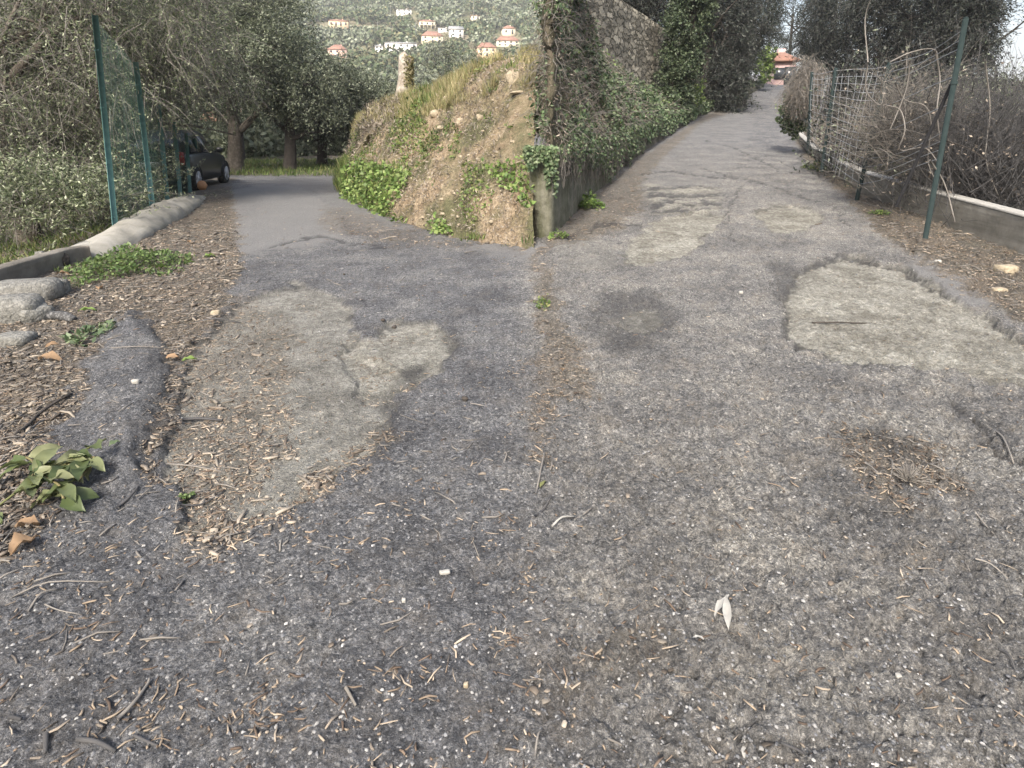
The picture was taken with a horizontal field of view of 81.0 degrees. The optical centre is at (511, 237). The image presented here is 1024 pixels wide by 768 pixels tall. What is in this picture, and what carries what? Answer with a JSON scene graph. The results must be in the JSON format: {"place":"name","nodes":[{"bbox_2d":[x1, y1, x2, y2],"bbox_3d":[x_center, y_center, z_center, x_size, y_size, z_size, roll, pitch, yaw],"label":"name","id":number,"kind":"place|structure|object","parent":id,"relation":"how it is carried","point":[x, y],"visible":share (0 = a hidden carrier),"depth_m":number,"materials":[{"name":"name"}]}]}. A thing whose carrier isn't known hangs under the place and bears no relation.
{"place":"outdoors","nodes":[
{"label":"outdoors","id":0,"kind":"place"},
{"bbox_2d":[1,0,543,114],"bbox_3d":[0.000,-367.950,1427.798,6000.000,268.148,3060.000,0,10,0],"label":"hillside","id":1,"kind":"structure","parent":0,"point":[352,37],"depth_m":369.79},
{"bbox_2d":[15,88,350,157],"bbox_3d":[-24.237,-6.596,42.427,41.583,7.607,20.309,0,10,0],"label":"thicket","id":2,"kind":"object","parent":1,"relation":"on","point":[263,144],"visible":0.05,"depth_m":36.95,"materials":[{"name":"green plant"}]},
{"bbox_2d":[327,44,347,57],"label":"house","id":3,"kind":"structure","parent":1,"relation":"on","point":[335,49],"depth_m":310.26,"materials":[{"name":"red tile"}]},
{"bbox_2d":[328,19,348,28],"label":"house","id":4,"kind":"structure","parent":1,"relation":"on","point":[342,23],"depth_m":385.31,"materials":[{"name":"white paint"}]},
{"bbox_2d":[136,0,542,117],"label":"hillside wood","id":5,"kind":"object","parent":1,"relation":"on","point":[400,30],"visible":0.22,"depth_m":364.27,"materials":[{"name":"green plant"}]},
{"bbox_2d":[384,42,417,50],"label":"house","id":6,"kind":"structure","parent":1,"relation":"on","point":[405,45],"depth_m":323.56,"materials":[{"name":"white paint"}]},
{"bbox_2d":[418,19,435,30],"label":"house","id":7,"kind":"structure","parent":1,"relation":"on","point":[429,25],"depth_m":393.66,"materials":[{"name":"beige paint"}]},
{"bbox_2d":[421,31,442,44],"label":"house","id":8,"kind":"structure","parent":1,"relation":"on","point":[426,35],"depth_m":340.80,"materials":[{"name":"white paint"}]},
{"bbox_2d":[448,26,463,37],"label":"house","id":9,"kind":"structure","parent":1,"relation":"on","point":[456,31],"depth_m":351.86,"materials":[{"name":"white paint"}]},
{"bbox_2d":[476,42,496,56],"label":"house","id":10,"kind":"structure","parent":1,"relation":"on","point":[487,45],"depth_m":307.72,"materials":[{"name":"beige paint"}]},
{"bbox_2d":[495,36,518,46],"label":"house","id":11,"kind":"structure","parent":1,"relation":"on","point":[508,40],"depth_m":338.70,"materials":[{"name":"white paint"}]},
{"bbox_2d":[501,25,515,35],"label":"house","id":12,"kind":"structure","parent":1,"relation":"on","point":[507,30],"depth_m":368.77,"materials":[{"name":"white paint"}]},
{"bbox_2d":[341,53,542,249],"bbox_3d":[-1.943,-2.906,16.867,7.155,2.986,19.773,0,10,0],"label":"bank","id":13,"kind":"structure","parent":0,"point":[520,107],"depth_m":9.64,"materials":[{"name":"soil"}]},
{"bbox_2d":[331,153,352,191],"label":"plant","id":14,"kind":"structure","parent":13,"relation":"on","point":[345,159],"depth_m":15.68,"materials":[{"name":"green plant"}]},
{"bbox_2d":[352,94,401,135],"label":"dry thistles","id":15,"kind":"object","parent":13,"relation":"on","point":[380,123],"visible":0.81,"depth_m":14.56,"materials":[{"name":"beige plant"}]},
{"bbox_2d":[395,51,414,95],"bbox_3d":[-2.762,-3.917,15.155,0.653,1.535,0.509,0,10,0],"label":"tree stump","id":16,"kind":"object","parent":13,"relation":"on","point":[406,70],"visible":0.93,"depth_m":14.98,"materials":[{"name":"brown wood"}]},
{"bbox_2d":[337,60,534,224],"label":"bank weeds","id":17,"kind":"object","parent":13,"relation":"on","point":[422,143],"visible":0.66,"depth_m":11.26,"materials":[{"name":"green plant"}]},
{"bbox_2d":[338,155,536,235],"bbox_3d":[-2.136,-0.973,11.072,1.149,1.340,8.312,-6,12,-32],"label":"bank ivy","id":18,"kind":"object","parent":13,"relation":"on","point":[373,168],"visible":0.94,"depth_m":11.15,"materials":[{"name":"green plant"}]},
{"bbox_2d":[348,58,534,244],"bbox_3d":[-2.694,-2.276,13.550,2.464,2.929,13.605,-6,12,-31],"label":"bank rubble","id":19,"kind":"object","parent":13,"relation":"on","point":[478,159],"visible":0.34,"depth_m":9.61,"materials":[{"name":"beige stone"}]},
{"bbox_2d":[385,30,501,88],"bbox_3d":[-1.647,-4.202,17.187,3.052,3.313,2.831,6,12,30],"label":"grey shrub","id":20,"kind":"object","parent":13,"relation":"on","point":[445,55],"visible":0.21,"depth_m":16.84,"materials":[{"name":"green plant"}]},
{"bbox_2d":[350,41,541,134],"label":"dry grass","id":21,"kind":"structure","parent":13,"relation":"on","point":[452,90],"depth_m":12.04,"materials":[{"name":"beige plant"}]},
{"bbox_2d":[400,53,506,106],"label":"crest grass","id":22,"kind":"structure","parent":13,"relation":"on","point":[426,98],"depth_m":13.11,"materials":[{"name":"green plant"}]},
{"bbox_2d":[505,70,518,84],"bbox_3d":[0.031,-2.681,10.124,0.287,0.290,0.183,7,12,33],"label":"rock","id":23,"kind":"object","parent":13,"relation":"on","point":[510,79],"visible":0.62,"depth_m":10.06,"materials":[{"name":"beige stone"}]},
{"bbox_2d":[0,83,1023,767],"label":"road","id":24,"kind":"structure","parent":0,"point":[730,185],"depth_m":2.45,"materials":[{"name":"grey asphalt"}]},
{"bbox_2d":[8,532,40,554],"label":"fallen leaf","id":25,"kind":"object","parent":24,"relation":"on","point":[18,539],"visible":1,"depth_m":2.19,"materials":[{"name":"plant"}]},
{"bbox_2d":[15,515,39,527],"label":"fallen leaf","id":26,"kind":"object","parent":24,"relation":"on","point":[21,522],"visible":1,"depth_m":2.28,"materials":[{"name":"plant"}]},
{"bbox_2d":[12,580,109,597],"bbox_3d":[-1.501,1.158,2.004,0.284,0.027,0.025,-3,10,-14],"label":"stick","id":27,"kind":"object","parent":24,"relation":"on","point":[17,594],"visible":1,"depth_m":2.00,"materials":[{"name":"beige wood"}]},
{"bbox_2d":[57,319,124,346],"bbox_3d":[-3.141,0.698,4.429,0.341,0.120,0.455,2,10,9],"label":"weed patch","id":28,"kind":"object","parent":24,"relation":"on","point":[70,338],"visible":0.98,"depth_m":4.41,"materials":[{"name":"green plant"}]},
{"bbox_2d":[75,736,116,752],"bbox_3d":[-1.027,1.248,1.482,0.120,0.019,0.013,2,10,14],"label":"stick","id":29,"kind":"object","parent":24,"relation":"on","point":[81,739],"visible":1,"depth_m":1.48,"materials":[{"name":"grey wood"}]},
{"bbox_2d":[116,677,150,719],"bbox_3d":[-1.003,1.228,1.602,0.022,0.015,0.119,1,10,8],"label":"stick","id":30,"kind":"object","parent":24,"relation":"on","point":[125,710],"visible":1,"depth_m":1.58,"materials":[{"name":"grey wood"}]},
{"bbox_2d":[722,595,731,628],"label":"fallen leaf","id":31,"kind":"object","parent":24,"relation":"on","point":[726,610],"visible":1,"depth_m":1.84,"materials":[{"name":"plant"}]},
{"bbox_2d":[891,457,935,486],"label":"dry weed","id":32,"kind":"object","parent":24,"relation":"on","point":[910,479],"visible":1,"depth_m":2.57,"materials":[{"name":"beige plant"}]},
{"bbox_2d":[0,74,1023,563],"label":"ground","id":33,"kind":"structure","parent":0,"point":[608,198],"depth_m":6.30,"materials":[{"name":"soil"}]},
{"bbox_2d":[0,331,37,347],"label":"rock","id":34,"kind":"object","parent":33,"relation":"on","point":[17,338],"visible":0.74,"depth_m":4.30,"materials":[{"name":"grey stone"}]},
{"bbox_2d":[0,293,45,324],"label":"rock","id":35,"kind":"object","parent":33,"relation":"on","point":[12,306],"visible":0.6,"depth_m":4.79,"materials":[{"name":"grey stone"}]},
{"bbox_2d":[0,278,65,300],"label":"rock","id":36,"kind":"object","parent":33,"relation":"on","point":[47,289],"visible":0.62,"depth_m":5.42,"materials":[{"name":"grey stone"}]},
{"bbox_2d":[18,302,54,322],"bbox_3d":[-3.907,0.626,4.920,0.203,0.157,0.260,5,11,26],"label":"rock","id":37,"kind":"object","parent":33,"relation":"on","point":[37,313],"visible":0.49,"depth_m":4.84,"materials":[{"name":"grey stone"}]},
{"bbox_2d":[0,245,91,280],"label":"stone kerb","id":38,"kind":"structure","parent":33,"relation":"on","point":[33,266],"depth_m":6.44,"materials":[{"name":"concrete"}]},
{"bbox_2d":[20,393,71,431],"bbox_3d":[-2.523,0.937,3.239,0.050,0.035,0.400,-1,10,-5],"label":"stick","id":39,"kind":"object","parent":33,"relation":"on","point":[30,422],"visible":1,"depth_m":3.23,"materials":[{"name":"brown wood"}]},
{"bbox_2d":[0,438,105,524],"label":"broad-leaved weed","id":40,"kind":"object","parent":33,"relation":"on","point":[74,465],"visible":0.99,"depth_m":2.52,"materials":[{"name":"green plant"}]},
{"bbox_2d":[46,311,76,322],"bbox_3d":[-3.597,0.626,4.804,0.270,0.080,0.078,3,10,16],"label":"rock","id":41,"kind":"object","parent":33,"relation":"on","point":[61,315],"visible":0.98,"depth_m":4.78,"materials":[{"name":"stone"}]},
{"bbox_2d":[0,205,148,263],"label":"orchard grass","id":42,"kind":"structure","parent":33,"relation":"on","point":[34,247],"depth_m":10.73,"materials":[{"name":"green plant"}]},
{"bbox_2d":[2,0,204,168],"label":"olive tree","id":43,"kind":"object","parent":33,"relation":"on","point":[87,57],"visible":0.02,"depth_m":17.29,"materials":[{"name":"green plant"}]},
{"bbox_2d":[0,115,233,251],"bbox_3d":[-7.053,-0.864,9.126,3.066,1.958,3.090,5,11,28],"label":"undergrowth","id":44,"kind":"object","parent":33,"relation":"on","point":[49,185],"visible":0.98,"depth_m":8.97,"materials":[{"name":"green plant"}]},
{"bbox_2d":[54,242,196,287],"bbox_3d":[-4.342,0.197,6.823,1.386,0.343,1.524,-9,13,-40],"label":"weed patch","id":45,"kind":"object","parent":33,"relation":"on","point":[118,258],"visible":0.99,"depth_m":6.58,"materials":[{"name":"green plant"}]},
{"bbox_2d":[70,194,205,257],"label":"concrete kerb","id":46,"kind":"structure","parent":33,"relation":"on","point":[135,228],"depth_m":8.92,"materials":[{"name":"grey concrete"}]},
{"bbox_2d":[0,0,278,248],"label":"olive tree","id":47,"kind":"object","parent":33,"relation":"on","point":[10,113],"visible":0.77,"depth_m":11.01,"materials":[{"name":"green plant"}]},
{"bbox_2d":[92,15,196,225],"bbox_3d":[-7.135,-2.163,12.245,0.160,3.186,8.078,-4,11,-19],"label":"green fence","id":48,"kind":"object","parent":33,"relation":"on","point":[104,103],"visible":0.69,"depth_m":10.23,"materials":[{"name":"metal"}]},
{"bbox_2d":[0,0,291,221],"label":"olive tree","id":49,"kind":"object","parent":33,"relation":"on","point":[223,70],"visible":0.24,"depth_m":12.83,"materials":[{"name":"green plant"}]},
{"bbox_2d":[116,130,229,190],"bbox_3d":[-9.323,-2.201,16.700,2.138,1.585,3.700,-2,10,-9],"label":"parked car","id":50,"kind":"object","parent":33,"relation":"on","point":[214,164],"visible":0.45,"depth_m":15.94,"materials":[{"name":"black paint"}]},
{"bbox_2d":[107,0,248,138],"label":"olive tree","id":51,"kind":"object","parent":33,"relation":"on","point":[185,92],"visible":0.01,"depth_m":26.82,"materials":[{"name":"green plant"}]},
{"bbox_2d":[74,0,330,172],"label":"olive tree","id":52,"kind":"object","parent":33,"relation":"on","point":[235,156],"visible":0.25,"depth_m":21.41,"materials":[{"name":"green plant"}]},
{"bbox_2d":[148,1,279,159],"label":"olive tree","id":53,"kind":"object","parent":33,"relation":"on","point":[242,136],"visible":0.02,"depth_m":31.96,"materials":[{"name":"green plant"}]},
{"bbox_2d":[0,231,489,562],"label":"bark chunks","id":54,"kind":"object","parent":33,"relation":"on","point":[5,510],"visible":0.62,"depth_m":3.41,"materials":[{"name":"brown wood"}]},
{"bbox_2d":[182,0,376,169],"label":"olive tree","id":55,"kind":"object","parent":33,"relation":"on","point":[305,79],"visible":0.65,"depth_m":22.45,"materials":[{"name":"green plant"}]},
{"bbox_2d":[225,156,341,176],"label":"grass","id":56,"kind":"structure","parent":33,"relation":"on","point":[269,171],"depth_m":23.76,"materials":[{"name":"green plant"}]},
{"bbox_2d":[260,50,416,164],"bbox_3d":[-6.935,-5.633,26.400,7.566,5.374,5.753,0,10,0],"label":"olive tree","id":57,"kind":"object","parent":33,"relation":"on","point":[364,96],"visible":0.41,"depth_m":25.79,"materials":[{"name":"green plant"}]},
{"bbox_2d":[0,206,1023,675],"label":"twigs","id":58,"kind":"object","parent":33,"relation":"on","point":[296,410],"visible":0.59,"depth_m":3.33,"materials":[{"name":"brown wood"}]},
{"bbox_2d":[0,160,1023,767],"bbox_3d":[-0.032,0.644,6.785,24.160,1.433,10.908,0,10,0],"label":"leaf litter","id":59,"kind":"object","parent":33,"relation":"on","point":[534,690],"visible":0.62,"depth_m":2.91,"materials":[{"name":"brown wood"}]},
{"bbox_2d":[24,299,1022,767],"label":"white chippings","id":60,"kind":"object","parent":33,"relation":"on","point":[726,579],"visible":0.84,"depth_m":1.79,"materials":[{"name":"stone"}]},
{"bbox_2d":[579,189,608,211],"bbox_3d":[1.327,-0.634,9.882,0.538,0.380,0.642,0,10,0],"label":"weed patch","id":61,"kind":"object","parent":33,"relation":"on","point":[584,203],"visible":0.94,"depth_m":9.81,"materials":[{"name":"green plant"}]},
{"bbox_2d":[529,84,763,238],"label":"retaining wall","id":62,"kind":"structure","parent":33,"relation":"on","point":[551,212],"depth_m":8.21,"materials":[{"name":"concrete"}]},
{"bbox_2d":[522,144,559,198],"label":"hanging ivy","id":63,"kind":"object","parent":62,"relation":"hanging from","point":[534,156],"visible":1,"depth_m":7.68,"materials":[{"name":"green plant"}]},
{"bbox_2d":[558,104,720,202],"bbox_3d":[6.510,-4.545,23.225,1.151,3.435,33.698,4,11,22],"label":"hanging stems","id":64,"kind":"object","parent":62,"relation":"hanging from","point":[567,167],"visible":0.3,"depth_m":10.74,"materials":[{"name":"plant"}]},
{"bbox_2d":[558,98,721,183],"bbox_3d":[6.538,-4.683,23.267,1.244,3.332,33.719,4,11,22],"label":"hanging ivy","id":65,"kind":"object","parent":62,"relation":"hanging from","point":[704,109],"visible":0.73,"depth_m":15.07,"materials":[{"name":"green plant"}]},
{"bbox_2d":[584,0,716,94],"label":"stone wall","id":66,"kind":"structure","parent":33,"relation":"on","point":[634,36],"depth_m":24.00,"materials":[{"name":"grey stone"}]},
{"bbox_2d":[623,0,728,48],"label":"evergreen tree","id":67,"kind":"object","parent":33,"relation":"on","point":[652,10],"visible":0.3,"depth_m":33.01,"materials":[{"name":"green plant"}]},
{"bbox_2d":[682,0,787,113],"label":"evergreen tree","id":68,"kind":"object","parent":33,"relation":"on","point":[730,92],"visible":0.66,"depth_m":34.77,"materials":[{"name":"green plant"}]},
{"bbox_2d":[711,0,770,85],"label":"evergreen tree","id":69,"kind":"object","parent":33,"relation":"on","point":[745,30],"visible":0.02,"depth_m":41.69,"materials":[{"name":"green plant"}]},
{"bbox_2d":[753,45,778,83],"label":"green shrub","id":70,"kind":"object","parent":33,"relation":"on","point":[768,63],"visible":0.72,"depth_m":49.92,"materials":[{"name":"green plant"}]},
{"bbox_2d":[767,49,799,84],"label":"house","id":71,"kind":"structure","parent":33,"relation":"on","point":[782,63],"depth_m":58.60,"materials":[{"name":"orange tile"}]},
{"bbox_2d":[775,93,815,140],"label":"ivy bush","id":72,"kind":"object","parent":33,"relation":"on","point":[787,121],"visible":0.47,"depth_m":18.44,"materials":[{"name":"green plant"}]},
{"bbox_2d":[762,0,829,63],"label":"evergreen tree","id":73,"kind":"object","parent":33,"relation":"on","point":[789,51],"visible":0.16,"depth_m":79.59,"materials":[{"name":"green plant"}]},
{"bbox_2d":[770,53,846,135],"bbox_3d":[8.576,-4.188,17.621,2.025,2.418,2.435,0,10,0],"label":"dry hedge","id":74,"kind":"object","parent":33,"relation":"on","point":[797,95],"visible":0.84,"depth_m":17.30,"materials":[{"name":"brown plant"}]},
{"bbox_2d":[785,0,871,102],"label":"evergreen tree","id":75,"kind":"object","parent":33,"relation":"on","point":[800,23],"visible":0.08,"depth_m":47.81,"materials":[{"name":"green plant"}]},
{"bbox_2d":[780,0,947,117],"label":"evergreen tree","id":76,"kind":"object","parent":33,"relation":"on","point":[825,39],"visible":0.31,"depth_m":41.94,"materials":[{"name":"green plant"}]},
{"bbox_2d":[774,27,976,177],"bbox_3d":[8.407,-2.560,13.767,4.602,4.287,3.293,0,10,0],"label":"bramble shrub","id":77,"kind":"object","parent":33,"relation":"on","point":[835,116],"visible":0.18,"depth_m":13.66,"materials":[{"name":"brown plant"}]},
{"bbox_2d":[806,17,968,238],"bbox_3d":[6.597,-2.203,11.600,0.569,2.849,9.902,3,11,19],"label":"wire fence","id":78,"kind":"object","parent":33,"relation":"on","point":[950,92],"visible":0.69,"depth_m":7.42,"materials":[{"name":"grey metal"}]},
{"bbox_2d":[789,16,1021,199],"bbox_3d":[6.027,-2.048,9.357,3.534,3.030,2.537,0,10,0],"label":"bramble shrub","id":79,"kind":"object","parent":78,"relation":"attached to","point":[880,134],"visible":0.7,"depth_m":9.30,"materials":[{"name":"brown plant"}]},
{"bbox_2d":[894,82,933,177],"bbox_3d":[5.672,-1.506,8.475,0.698,1.366,0.195,0,10,0],"label":"vine stem","id":80,"kind":"object","parent":78,"relation":"attached to","point":[929,116],"visible":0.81,"depth_m":8.44,"materials":[{"name":"brown plant"}]},
{"bbox_2d":[934,50,940,139],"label":"vine stem","id":81,"kind":"object","parent":78,"relation":"attached to","point":[938,90],"visible":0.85,"depth_m":7.80,"materials":[{"name":"brown plant"}]},
{"bbox_2d":[984,60,999,199],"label":"vine stem","id":82,"kind":"object","parent":78,"relation":"attached to","point":[989,118],"visible":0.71,"depth_m":8.27,"materials":[{"name":"brown plant"}]},
{"bbox_2d":[777,24,1023,195],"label":"bramble shrub","id":83,"kind":"object","parent":33,"relation":"on","point":[863,128],"visible":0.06,"depth_m":12.26,"materials":[{"name":"brown plant"}]},
{"bbox_2d":[798,132,1023,253],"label":"parapet wall","id":84,"kind":"structure","parent":33,"relation":"on","point":[1000,225],"depth_m":8.15,"materials":[{"name":"concrete"}]},
{"bbox_2d":[826,0,1010,102],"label":"evergreen tree","id":85,"kind":"object","parent":33,"relation":"on","point":[859,11],"visible":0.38,"depth_m":38.32,"materials":[{"name":"green plant"}]},
{"bbox_2d":[832,7,1023,220],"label":"bramble shrub","id":86,"kind":"object","parent":33,"relation":"on","point":[952,130],"visible":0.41,"depth_m":8.87,"materials":[{"name":"brown plant"}]},
{"bbox_2d":[856,0,1023,122],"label":"evergreen tree","id":87,"kind":"object","parent":33,"relation":"on","point":[896,22],"visible":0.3,"depth_m":35.03,"materials":[{"name":"green plant"}]},
{"bbox_2d":[863,38,1023,232],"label":"bramble shrub","id":88,"kind":"object","parent":33,"relation":"on","point":[1010,177],"visible":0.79,"depth_m":8.38,"materials":[{"name":"brown plant"}]},
{"bbox_2d":[871,43,1023,210],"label":"bramble shrub","id":89,"kind":"object","parent":33,"relation":"on","point":[999,93],"visible":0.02,"depth_m":10.35,"materials":[{"name":"brown plant"}]},
{"bbox_2d":[909,0,1023,119],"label":"evergreen tree","id":90,"kind":"object","parent":33,"relation":"on","point":[992,17],"visible":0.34,"depth_m":32.54,"materials":[{"name":"green plant"}]},
{"bbox_2d":[957,58,1023,129],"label":"olive tree","id":91,"kind":"object","parent":33,"relation":"on","point":[1002,84],"visible":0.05,"depth_m":14.49,"materials":[{"name":"green plant"}]},
{"bbox_2d":[993,264,1018,274],"bbox_3d":[5.095,0.334,6.189,0.202,0.125,0.158,-2,10,-10],"label":"rock","id":92,"kind":"object","parent":33,"relation":"on","point":[1009,268],"visible":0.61,"depth_m":6.12,"materials":[{"name":"beige stone"}]},
{"bbox_2d":[539,0,754,146],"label":"ivy slope","id":93,"kind":"structure","parent":0,"point":[551,95],"depth_m":8.82,"materials":[{"name":"plant"}]},
{"bbox_2d":[531,0,623,147],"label":"nose brush","id":94,"kind":"object","parent":93,"relation":"on","point":[574,73],"visible":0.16,"depth_m":9.92,"materials":[{"name":"green plant"}]},
{"bbox_2d":[530,0,625,148],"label":"ivy","id":95,"kind":"object","parent":93,"relation":"on","point":[568,68],"visible":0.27,"depth_m":10.10,"materials":[{"name":"green plant"}]},
{"bbox_2d":[504,0,762,168],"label":"bramble stems","id":96,"kind":"object","parent":93,"relation":"on","point":[587,65],"visible":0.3,"depth_m":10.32,"materials":[{"name":"plant"}]},
{"bbox_2d":[527,0,763,148],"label":"ivy cover","id":97,"kind":"object","parent":93,"relation":"on","point":[604,75],"visible":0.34,"depth_m":13.95,"materials":[{"name":"green plant"}]},
{"bbox_2d":[650,0,727,117],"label":"ivy clad tree","id":98,"kind":"object","parent":93,"relation":"on","point":[679,71],"visible":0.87,"depth_m":26.86,"materials":[{"name":"green plant"}]},
{"bbox_2d":[689,78,706,107],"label":"yellow shrub","id":99,"kind":"object","parent":93,"relation":"on","point":[700,90],"visible":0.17,"depth_m":30.39,"materials":[{"name":"green plant"}]},
{"bbox_2d":[645,81,751,107],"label":"bush cover","id":100,"kind":"object","parent":93,"relation":"on","point":[656,99],"visible":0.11,"depth_m":26.41,"materials":[{"name":"green plant"}]},
{"bbox_2d":[741,0,798,74],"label":"evergreen tree","id":101,"kind":"object","parent":93,"relation":"on","point":[781,10],"visible":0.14,"depth_m":50.49,"materials":[{"name":"green plant"}]},
{"bbox_2d":[666,0,1023,80],"label":"sky","id":102,"kind":"structure","parent":0,"point":[1019,38],"materials":[{"name":"white"}]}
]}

